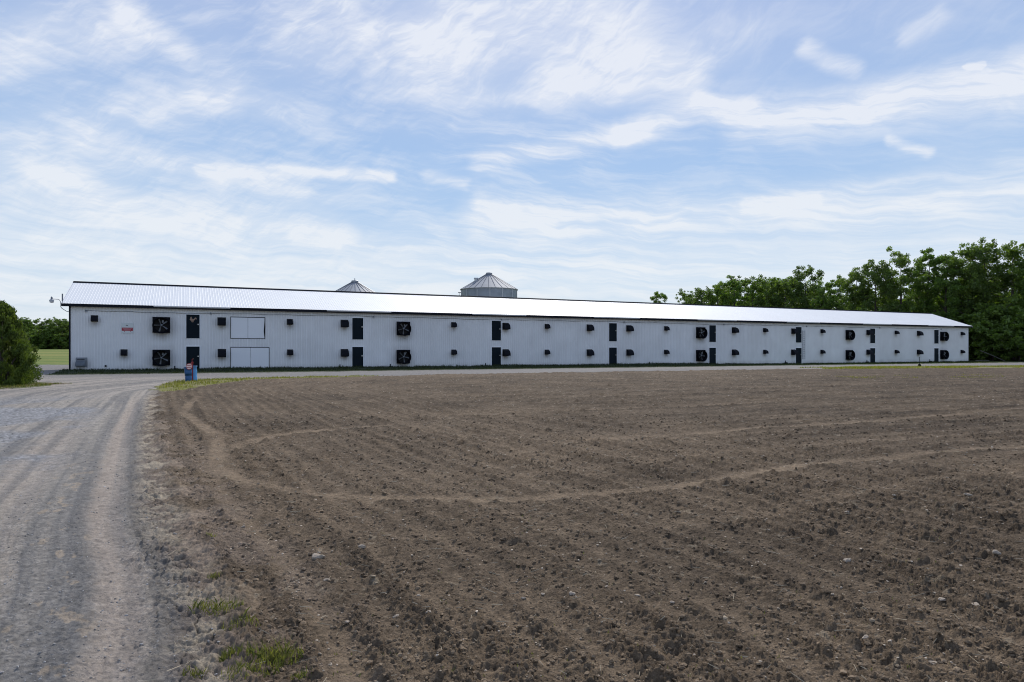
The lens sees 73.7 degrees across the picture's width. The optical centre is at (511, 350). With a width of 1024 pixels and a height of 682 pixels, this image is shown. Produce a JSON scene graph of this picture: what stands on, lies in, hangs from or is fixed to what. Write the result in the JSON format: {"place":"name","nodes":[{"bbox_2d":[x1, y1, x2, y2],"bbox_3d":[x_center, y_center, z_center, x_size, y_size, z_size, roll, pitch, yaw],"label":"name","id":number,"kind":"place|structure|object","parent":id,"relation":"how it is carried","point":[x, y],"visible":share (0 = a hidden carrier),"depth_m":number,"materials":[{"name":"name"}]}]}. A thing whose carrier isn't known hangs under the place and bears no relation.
{"place":"outdoors","nodes":[
{"label":"outdoors","id":0,"kind":"place"},
{"bbox_2d":[0,398,223,681],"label":"road gravel","id":1,"kind":"structure","parent":0,"point":[208,641],"depth_m":5.25,"materials":[{"name":"gravel"}]},
{"bbox_2d":[32,349,970,358],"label":"meadow","id":2,"kind":"structure","parent":0,"point":[53,353],"depth_m":190.44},
{"bbox_2d":[22,319,35,336],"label":"deciduous tree","id":3,"kind":"object","parent":2,"relation":"on","point":[26,327],"visible":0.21,"depth_m":311.95,"materials":[{"name":"green plant"}]},
{"bbox_2d":[23,317,37,332],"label":"deciduous tree","id":4,"kind":"object","parent":2,"relation":"on","point":[30,326],"visible":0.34,"depth_m":313.67,"materials":[{"name":"green plant"}]},
{"bbox_2d":[28,318,43,333],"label":"deciduous tree","id":5,"kind":"object","parent":2,"relation":"on","point":[36,321],"visible":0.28,"depth_m":321.70,"materials":[{"name":"green plant"}]},
{"bbox_2d":[26,330,46,345],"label":"leafy shrub","id":6,"kind":"object","parent":2,"relation":"on","point":[30,332],"visible":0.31,"depth_m":308.08,"materials":[{"name":"green plant"}]},
{"bbox_2d":[30,333,50,348],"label":"leafy shrub","id":7,"kind":"object","parent":2,"relation":"on","point":[35,344],"visible":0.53,"depth_m":307.41,"materials":[{"name":"green plant"}]},
{"bbox_2d":[29,326,62,348],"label":"leafy shrub","id":8,"kind":"object","parent":2,"relation":"on","point":[46,335],"visible":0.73,"depth_m":308.06,"materials":[{"name":"green plant"}]},
{"bbox_2d":[35,318,56,331],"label":"deciduous tree","id":9,"kind":"object","parent":2,"relation":"on","point":[45,322],"visible":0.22,"depth_m":324.41,"materials":[{"name":"green plant"}]},
{"bbox_2d":[43,317,68,334],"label":"deciduous tree","id":10,"kind":"object","parent":2,"relation":"on","point":[50,323],"visible":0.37,"depth_m":314.89,"materials":[{"name":"green plant"}]},
{"bbox_2d":[44,331,68,348],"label":"leafy shrub","id":11,"kind":"object","parent":2,"relation":"on","point":[52,342],"visible":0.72,"depth_m":308.06,"materials":[{"name":"green plant"}]},
{"bbox_2d":[49,319,68,337],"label":"deciduous tree","id":12,"kind":"object","parent":2,"relation":"on","point":[63,329],"visible":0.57,"depth_m":313.01,"materials":[{"name":"green plant"}]},
{"bbox_2d":[57,331,68,348],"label":"leafy shrub","id":13,"kind":"object","parent":2,"relation":"on","point":[65,343],"visible":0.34,"depth_m":307.78,"materials":[{"name":"green plant"}]},
{"bbox_2d":[650,291,667,302],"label":"deciduous tree","id":14,"kind":"object","parent":2,"relation":"on","point":[654,299],"visible":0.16,"depth_m":167.34,"materials":[{"name":"green plant"}]},
{"bbox_2d":[675,288,696,303],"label":"deciduous tree","id":15,"kind":"object","parent":2,"relation":"on","point":[682,294],"visible":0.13,"depth_m":166.37,"materials":[{"name":"green plant"}]},
{"bbox_2d":[685,286,716,304],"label":"deciduous tree","id":16,"kind":"object","parent":2,"relation":"on","point":[699,294],"visible":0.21,"depth_m":159.83,"materials":[{"name":"green plant"}]},
{"bbox_2d":[703,281,732,305],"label":"deciduous tree","id":17,"kind":"object","parent":2,"relation":"on","point":[717,287],"visible":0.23,"depth_m":157.36,"materials":[{"name":"green plant"}]},
{"bbox_2d":[706,278,745,304],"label":"deciduous tree","id":18,"kind":"object","parent":2,"relation":"on","point":[724,288],"visible":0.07,"depth_m":178.30,"materials":[{"name":"green plant"}]},
{"bbox_2d":[716,275,753,305],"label":"deciduous tree","id":19,"kind":"object","parent":2,"relation":"on","point":[736,292],"visible":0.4,"depth_m":155.53,"materials":[{"name":"green plant"}]},
{"bbox_2d":[718,278,759,303],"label":"deciduous tree","id":20,"kind":"object","parent":2,"relation":"on","point":[743,284],"visible":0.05,"depth_m":175.84,"materials":[{"name":"green plant"}]},
{"bbox_2d":[739,283,767,306],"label":"deciduous tree","id":21,"kind":"object","parent":2,"relation":"on","point":[752,295],"visible":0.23,"depth_m":152.14,"materials":[{"name":"green plant"}]},
{"bbox_2d":[743,276,777,305],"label":"deciduous tree","id":22,"kind":"object","parent":2,"relation":"on","point":[752,278],"visible":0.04,"depth_m":176.45,"materials":[{"name":"green plant"}]},
{"bbox_2d":[747,274,789,306],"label":"deciduous tree","id":23,"kind":"object","parent":2,"relation":"on","point":[766,285],"visible":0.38,"depth_m":149.57,"materials":[{"name":"green plant"}]},
{"bbox_2d":[757,276,813,307],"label":"deciduous tree","id":24,"kind":"object","parent":2,"relation":"on","point":[786,287],"visible":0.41,"depth_m":147.16,"materials":[{"name":"green plant"}]},
{"bbox_2d":[785,265,828,308],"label":"deciduous tree","id":25,"kind":"object","parent":2,"relation":"on","point":[799,277],"visible":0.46,"depth_m":148.54,"materials":[{"name":"green plant"}]},
{"bbox_2d":[804,276,835,302],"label":"deciduous tree","id":26,"kind":"object","parent":2,"relation":"on","point":[818,282],"visible":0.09,"depth_m":163.54,"materials":[{"name":"green plant"}]},
{"bbox_2d":[810,282,838,308],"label":"deciduous tree","id":27,"kind":"object","parent":2,"relation":"on","point":[826,305],"visible":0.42,"depth_m":141.11,"materials":[{"name":"green plant"}]},
{"bbox_2d":[817,278,853,308],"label":"deciduous tree","id":28,"kind":"object","parent":2,"relation":"on","point":[838,291],"visible":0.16,"depth_m":145.60,"materials":[{"name":"green plant"}]},
{"bbox_2d":[827,264,874,309],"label":"deciduous tree","id":29,"kind":"object","parent":2,"relation":"on","point":[848,285],"visible":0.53,"depth_m":136.24,"materials":[{"name":"green plant"}]},
{"bbox_2d":[840,259,904,311],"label":"deciduous tree","id":30,"kind":"object","parent":2,"relation":"on","point":[883,287],"visible":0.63,"depth_m":132.64,"materials":[{"name":"green plant"}]},
{"bbox_2d":[866,246,933,312],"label":"deciduous tree","id":31,"kind":"object","parent":2,"relation":"on","point":[902,261],"visible":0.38,"depth_m":130.50,"materials":[{"name":"green plant"}]},
{"bbox_2d":[902,247,954,316],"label":"deciduous tree","id":32,"kind":"object","parent":2,"relation":"on","point":[919,264],"visible":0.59,"depth_m":129.01,"materials":[{"name":"green plant"}]},
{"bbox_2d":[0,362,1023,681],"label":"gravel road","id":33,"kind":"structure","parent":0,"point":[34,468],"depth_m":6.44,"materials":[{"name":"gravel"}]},
{"bbox_2d":[182,665,210,678],"bbox_3d":[-1.784,1.817,3.825,0.172,0.104,0.122,0,0,0],"label":"grass tuft","id":34,"kind":"object","parent":33,"relation":"on","point":[192,673],"visible":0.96,"depth_m":3.83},
{"bbox_2d":[187,596,243,615],"bbox_3d":[-2.042,1.762,4.726,0.404,0.134,0.243,0,0,0],"label":"grass tuft","id":35,"kind":"object","parent":33,"relation":"on","point":[216,605],"visible":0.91,"depth_m":4.72,"materials":[{"name":"plant"}]},
{"bbox_2d":[219,642,243,662],"bbox_3d":[-1.661,1.792,4.041,0.147,0.129,0.159,0,0,-16],"label":"grass tuft","id":36,"kind":"object","parent":33,"relation":"on","point":[229,652],"visible":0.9,"depth_m":4.04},
{"bbox_2d":[221,606,258,629],"bbox_3d":[-1.761,1.750,4.440,0.266,0.154,0.179,0,0,0],"label":"grass tuft","id":37,"kind":"object","parent":33,"relation":"on","point":[246,618],"visible":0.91,"depth_m":4.43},
{"bbox_2d":[221,655,282,680],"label":"grass tuft","id":38,"kind":"object","parent":33,"relation":"on","point":[253,668],"visible":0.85,"depth_m":3.81,"materials":[{"name":"plant"}]},
{"bbox_2d":[1,362,1022,390],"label":"grass verge","id":39,"kind":"object","parent":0,"point":[196,385],"depth_m":59.71,"materials":[{"name":"plant"}]},
{"bbox_2d":[0,300,37,385],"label":"cedar shrub","id":40,"kind":"object","parent":39,"relation":"on","point":[18,370],"visible":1,"depth_m":34.76,"materials":[{"name":"green plant"}]},
{"bbox_2d":[5,306,43,380],"bbox_3d":[-28.398,-0.345,37.616,3.523,4.922,3.824,0,0,0],"label":"cedar shrub","id":41,"kind":"object","parent":39,"relation":"on","point":[37,372],"visible":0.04,"depth_m":38.61,"materials":[{"name":"green plant"}]},
{"bbox_2d":[0,382,59,388],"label":"grass","id":42,"kind":"structure","parent":39,"relation":"on","point":[24,385],"depth_m":34.30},
{"bbox_2d":[184,367,191,380],"bbox_3d":[-18.752,1.360,39.547,0.462,0.831,0.462,-2,0,-11],"label":"plastic drum","id":43,"kind":"object","parent":39,"relation":"on","point":[188,374],"visible":0.85,"depth_m":39.40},
{"bbox_2d":[193,366,196,380],"bbox_3d":[-18.711,1.344,40.142,0.380,0.901,0.380,1,0,-11],"label":"plastic drum","id":44,"kind":"object","parent":39,"relation":"on","point":[195,373],"visible":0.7,"depth_m":40.03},
{"bbox_2d":[159,375,373,391],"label":"yellow grass","id":45,"kind":"structure","parent":39,"relation":"on","point":[179,382],"depth_m":39.58,"materials":[{"name":"plant"}]},
{"bbox_2d":[49,361,1021,374],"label":"grass","id":46,"kind":"structure","parent":39,"relation":"on","point":[434,368],"depth_m":68.15,"materials":[{"name":"plant"}]},
{"bbox_2d":[799,365,1023,368],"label":"yellow grass","id":47,"kind":"structure","parent":39,"relation":"on","point":[917,366],"depth_m":71.34,"materials":[{"name":"plant"}]},
{"bbox_2d":[823,373,1003,377],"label":"yellow grass","id":48,"kind":"structure","parent":39,"relation":"on","point":[917,377],"depth_m":46.01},
{"bbox_2d":[0,0,1023,324],"label":"sky","id":49,"kind":"structure","parent":0,"point":[598,150],"materials":[{"name":"blue"}]},
{"bbox_2d":[35,359,1023,364],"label":"meadow ground","id":50,"kind":"structure","parent":0,"point":[54,361],"depth_m":109.46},
{"bbox_2d":[336,278,373,291],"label":"grain bin","id":51,"kind":"object","parent":50,"relation":"on","point":[355,285],"visible":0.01,"depth_m":91.00,"materials":[{"name":"metal"}]},
{"bbox_2d":[458,272,517,297],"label":"grain bin","id":52,"kind":"object","parent":50,"relation":"on","point":[489,284],"visible":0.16,"depth_m":96.94,"materials":[{"name":"metal"}]},
{"bbox_2d":[919,251,973,319],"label":"deciduous tree","id":53,"kind":"object","parent":50,"relation":"on","point":[939,283],"visible":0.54,"depth_m":126.55,"materials":[{"name":"green plant"}]},
{"bbox_2d":[943,313,976,347],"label":"leafy shrub","id":54,"kind":"object","parent":50,"relation":"on","point":[954,318],"visible":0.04,"depth_m":123.69,"materials":[{"name":"green plant"}]},
{"bbox_2d":[939,237,993,359],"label":"deciduous tree","id":55,"kind":"object","parent":50,"relation":"on","point":[976,266],"visible":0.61,"depth_m":124.11,"materials":[{"name":"green plant"}]},
{"bbox_2d":[943,239,1023,359],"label":"deciduous tree","id":56,"kind":"object","parent":50,"relation":"on","point":[982,296],"visible":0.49,"depth_m":122.67,"materials":[{"name":"green plant"}]},
{"bbox_2d":[954,305,1015,360],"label":"leafy shrub","id":57,"kind":"object","parent":50,"relation":"on","point":[973,317],"visible":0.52,"depth_m":117.02,"materials":[{"name":"green plant"}]},
{"bbox_2d":[972,324,1014,360],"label":"leafy shrub","id":58,"kind":"object","parent":50,"relation":"on","point":[992,346],"visible":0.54,"depth_m":114.98,"materials":[{"name":"green plant"}]},
{"bbox_2d":[968,298,1023,360],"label":"leafy shrub","id":59,"kind":"object","parent":50,"relation":"on","point":[1002,312],"visible":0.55,"depth_m":115.22,"materials":[{"name":"green plant"}]},
{"bbox_2d":[973,240,1023,359],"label":"deciduous tree","id":60,"kind":"object","parent":50,"relation":"on","point":[1012,253],"visible":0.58,"depth_m":120.54,"materials":[{"name":"green plant"}]},
{"bbox_2d":[996,317,1023,360],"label":"leafy shrub","id":61,"kind":"object","parent":50,"relation":"on","point":[1008,355],"visible":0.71,"depth_m":111.98,"materials":[{"name":"green plant"}]},
{"bbox_2d":[997,308,1023,358],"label":"leafy shrub","id":62,"kind":"object","parent":50,"relation":"on","point":[1007,331],"visible":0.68,"depth_m":112.11,"materials":[{"name":"green plant"}]},
{"bbox_2d":[1008,254,1023,305],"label":"deciduous tree","id":63,"kind":"object","parent":50,"relation":"on","point":[1020,263],"visible":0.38,"depth_m":118.35,"materials":[{"name":"green plant"}]},
{"bbox_2d":[153,367,1023,681],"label":"ploughed field","id":64,"kind":"structure","parent":0,"point":[429,399],"depth_m":7.54,"materials":[{"name":"soil"}]},
{"bbox_2d":[245,633,304,666],"bbox_3d":[-1.390,1.764,4.017,0.316,0.158,0.360,0,0,-39],"label":"grass tuft","id":65,"kind":"object","parent":64,"relation":"on","point":[283,657],"visible":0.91,"depth_m":3.99,"materials":[{"name":"plant"}]},
{"bbox_2d":[290,665,311,679],"bbox_3d":[-1.156,1.780,3.761,0.132,0.089,0.101,0,0,-21],"label":"grass tuft","id":66,"kind":"object","parent":64,"relation":"on","point":[304,673],"visible":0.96,"depth_m":3.75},
{"bbox_2d":[312,553,325,559],"bbox_3d":[-1.691,1.791,5.921,0.087,0.058,0.123,0,0,31],"label":"stone","id":67,"kind":"object","parent":64,"relation":"on","point":[315,556],"visible":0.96,"depth_m":5.89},
{"bbox_2d":[131,405,1023,681],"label":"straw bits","id":68,"kind":"object","parent":64,"relation":"on","point":[563,546],"visible":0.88,"depth_m":5.99,"materials":[{"name":"plant"}]},
{"bbox_2d":[157,373,1023,681],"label":"field pebbles","id":69,"kind":"object","parent":64,"relation":"on","point":[587,507],"visible":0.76,"depth_m":7.86,"materials":[{"name":"stone"}]},
{"bbox_2d":[220,445,1018,678],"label":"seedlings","id":70,"kind":"object","parent":64,"relation":"on","point":[658,592],"visible":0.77,"depth_m":4.67,"materials":[{"name":"green plant"}]},
{"bbox_3d":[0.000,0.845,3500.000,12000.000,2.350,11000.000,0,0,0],"label":"ground","id":71,"kind":"structure","parent":0,"visible":0},
{"bbox_2d":[61,281,972,369],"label":"poultry barn","id":72,"kind":"structure","parent":71,"relation":"on","point":[248,335],"depth_m":72.44,"materials":[{"name":"white"}]},
{"bbox_2d":[75,357,86,366],"bbox_3d":[-36.094,0.980,57.181,0.820,0.800,0.380,0,0,-26],"label":"metal vent box","id":73,"kind":"object","parent":72,"relation":"attached to","point":[80,362],"visible":1,"depth_m":57.18,"materials":[{"name":"metal"}]},
{"bbox_2d":[121,323,132,332],"bbox_3d":[-33.129,-1.950,58.794,0.900,0.900,0.028,0,0,-26],"label":"wall sign","id":74,"kind":"object","parent":72,"relation":"attached to","point":[126,327],"visible":1,"depth_m":58.77,"materials":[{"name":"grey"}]},
{"bbox_2d":[152,317,169,332],"bbox_3d":[-30.669,-2.217,59.700,1.400,1.446,0.530,0,0,-26],"label":"exhaust fan","id":75,"kind":"object","parent":72,"relation":"attached to","point":[160,324],"visible":1,"depth_m":59.78,"materials":[{"name":"black plastic"}]},
{"bbox_2d":[152,350,169,365],"bbox_3d":[-30.669,0.643,59.700,1.400,1.446,0.530,0,0,-26],"label":"exhaust fan","id":76,"kind":"object","parent":72,"relation":"attached to","point":[160,357],"visible":1,"depth_m":59.81,"materials":[{"name":"black"}]},
{"bbox_2d":[185,346,199,368],"bbox_3d":[-28.488,0.660,60.984,1.220,2.180,0.119,0,0,-26],"label":"door","id":77,"kind":"structure","parent":72,"relation":"in","point":[191,352],"depth_m":61.01,"materials":[{"name":"black paint"}]},
{"bbox_2d":[185,314,199,337],"bbox_3d":[-28.488,-2.200,60.984,1.220,2.180,0.119,0,0,-26],"label":"door","id":78,"kind":"structure","parent":72,"relation":"in","point":[192,321],"depth_m":60.98,"materials":[{"name":"black paint"}]},
{"bbox_2d":[217,317,225,325],"bbox_3d":[-26.248,-2.650,61.757,0.710,0.740,0.615,0,0,-26],"label":"vent hood","id":79,"kind":"object","parent":72,"relation":"attached to","point":[221,321],"visible":1,"depth_m":61.61,"materials":[{"name":"black plastic"}]},
{"bbox_2d":[218,349,225,356],"bbox_3d":[-26.233,0.220,61.764,0.710,0.740,0.615,0,0,-26],"label":"vent hood","id":80,"kind":"object","parent":72,"relation":"attached to","point":[221,352],"visible":1,"depth_m":61.57,"materials":[{"name":"black plastic"}]},
{"bbox_2d":[230,317,264,338],"bbox_3d":[-24.345,-2.100,62.971,3.000,2.020,0.110,0,0,-26],"label":"loading door","id":81,"kind":"structure","parent":72,"relation":"in","point":[240,327],"depth_m":62.96,"materials":[{"name":"white"}]},
{"bbox_2d":[230,347,268,367],"bbox_3d":[-24.173,0.700,63.053,3.380,2.080,0.110,0,0,-26],"label":"loading door","id":82,"kind":"structure","parent":72,"relation":"in","point":[244,357],"depth_m":63.04,"materials":[{"name":"white"}]},
{"bbox_2d":[341,349,348,356],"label":"vent hood","id":83,"kind":"object","parent":72,"relation":"attached to","point":[344,352],"visible":1,"depth_m":66.39,"materials":[{"name":"black plastic"}]},
{"bbox_2d":[341,320,348,326],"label":"vent hood","id":84,"kind":"object","parent":72,"relation":"attached to","point":[344,323],"visible":1,"depth_m":66.33,"materials":[{"name":"black plastic"}]},
{"bbox_2d":[351,346,363,366],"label":"door","id":85,"kind":"structure","parent":72,"relation":"in","point":[357,352],"depth_m":67.33,"materials":[{"name":"black paint"}]},
{"bbox_2d":[351,317,363,338],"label":"door","id":86,"kind":"structure","parent":72,"relation":"in","point":[357,323],"depth_m":67.33,"materials":[{"name":"black paint"}]},
{"bbox_2d":[397,350,410,363],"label":"exhaust fan","id":87,"kind":"object","parent":72,"relation":"attached to","point":[403,356],"visible":1,"depth_m":69.25,"materials":[{"name":"black"}]},
{"bbox_2d":[397,321,410,335],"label":"exhaust fan","id":88,"kind":"object","parent":72,"relation":"attached to","point":[403,328],"visible":1,"depth_m":69.22,"materials":[{"name":"black"}]},
{"bbox_2d":[491,347,501,364],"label":"door","id":89,"kind":"structure","parent":72,"relation":"in","point":[496,352],"depth_m":73.83,"materials":[{"name":"black paint"}]},
{"bbox_2d":[491,320,501,339],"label":"door","id":90,"kind":"structure","parent":72,"relation":"in","point":[496,325],"depth_m":73.83,"materials":[{"name":"black paint"}]},
{"bbox_2d":[502,323,510,329],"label":"vent hood","id":91,"kind":"object","parent":72,"relation":"attached to","point":[505,326],"visible":1,"depth_m":73.91,"materials":[{"name":"black plastic"}]},
{"bbox_2d":[503,349,510,355],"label":"vent hood","id":92,"kind":"object","parent":72,"relation":"attached to","point":[506,352],"visible":1,"depth_m":73.85,"materials":[{"name":"black plastic"}]},
{"bbox_2d":[608,347,616,363],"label":"door","id":93,"kind":"structure","parent":72,"relation":"in","point":[612,351],"depth_m":80.27,"materials":[{"name":"black paint"}]},
{"bbox_2d":[608,323,616,340],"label":"door","id":94,"kind":"structure","parent":72,"relation":"in","point":[612,327],"depth_m":80.27,"materials":[{"name":"black paint"}]},
{"bbox_2d":[626,349,633,355],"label":"vent hood","id":95,"kind":"object","parent":72,"relation":"attached to","point":[629,352],"visible":1,"depth_m":80.96,"materials":[{"name":"black plastic"}]},
{"bbox_2d":[696,327,707,338],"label":"exhaust fan","id":96,"kind":"object","parent":72,"relation":"attached to","point":[702,332],"visible":1,"depth_m":85.83,"materials":[{"name":"black"}]},
{"bbox_2d":[696,350,707,360],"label":"exhaust fan","id":97,"kind":"object","parent":72,"relation":"attached to","point":[701,355],"visible":1,"depth_m":85.82,"materials":[{"name":"black"}]},
{"bbox_2d":[709,347,715,363],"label":"door","id":98,"kind":"structure","parent":72,"relation":"in","point":[712,350],"depth_m":86.80,"materials":[{"name":"black paint"}]},
{"bbox_2d":[709,325,715,341],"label":"door","id":99,"kind":"structure","parent":72,"relation":"in","point":[712,328],"depth_m":86.80,"materials":[{"name":"black paint"}]},
{"bbox_2d":[795,347,801,362],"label":"door","id":100,"kind":"structure","parent":72,"relation":"in","point":[798,358],"depth_m":93.35,"materials":[{"name":"black paint"}]},
{"bbox_2d":[795,326,801,342],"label":"door","id":101,"kind":"structure","parent":72,"relation":"in","point":[798,337],"depth_m":93.39,"materials":[{"name":"black paint"}]},
{"bbox_2d":[845,350,854,359],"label":"exhaust fan","id":102,"kind":"object","parent":72,"relation":"attached to","point":[849,354],"visible":1,"depth_m":97.43,"materials":[{"name":"black"}]},
{"bbox_2d":[845,330,854,339],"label":"exhaust fan","id":103,"kind":"object","parent":72,"relation":"attached to","point":[849,334],"visible":1,"depth_m":97.42,"materials":[{"name":"black"}]},
{"bbox_2d":[870,348,875,362],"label":"door","id":104,"kind":"structure","parent":72,"relation":"in","point":[872,356],"depth_m":99.90,"materials":[{"name":"black paint"}]},
{"bbox_2d":[870,328,875,342],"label":"door","id":105,"kind":"structure","parent":72,"relation":"in","point":[872,337],"depth_m":99.90,"materials":[{"name":"black paint"}]},
{"bbox_2d":[934,348,938,360],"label":"door","id":106,"kind":"structure","parent":72,"relation":"in","point":[936,350],"depth_m":106.19,"materials":[{"name":"black paint"}]},
{"bbox_2d":[934,329,938,342],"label":"door","id":107,"kind":"structure","parent":72,"relation":"in","point":[936,331],"depth_m":106.19,"materials":[{"name":"black paint"}]},
{"bbox_2d":[940,332,948,340],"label":"exhaust fan","id":108,"kind":"object","parent":72,"relation":"attached to","point":[944,336],"visible":1,"depth_m":106.61,"materials":[{"name":"black"}]},
{"bbox_2d":[940,350,948,358],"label":"exhaust fan","id":109,"kind":"object","parent":72,"relation":"attached to","point":[944,354],"visible":1,"depth_m":106.69,"materials":[{"name":"black"}]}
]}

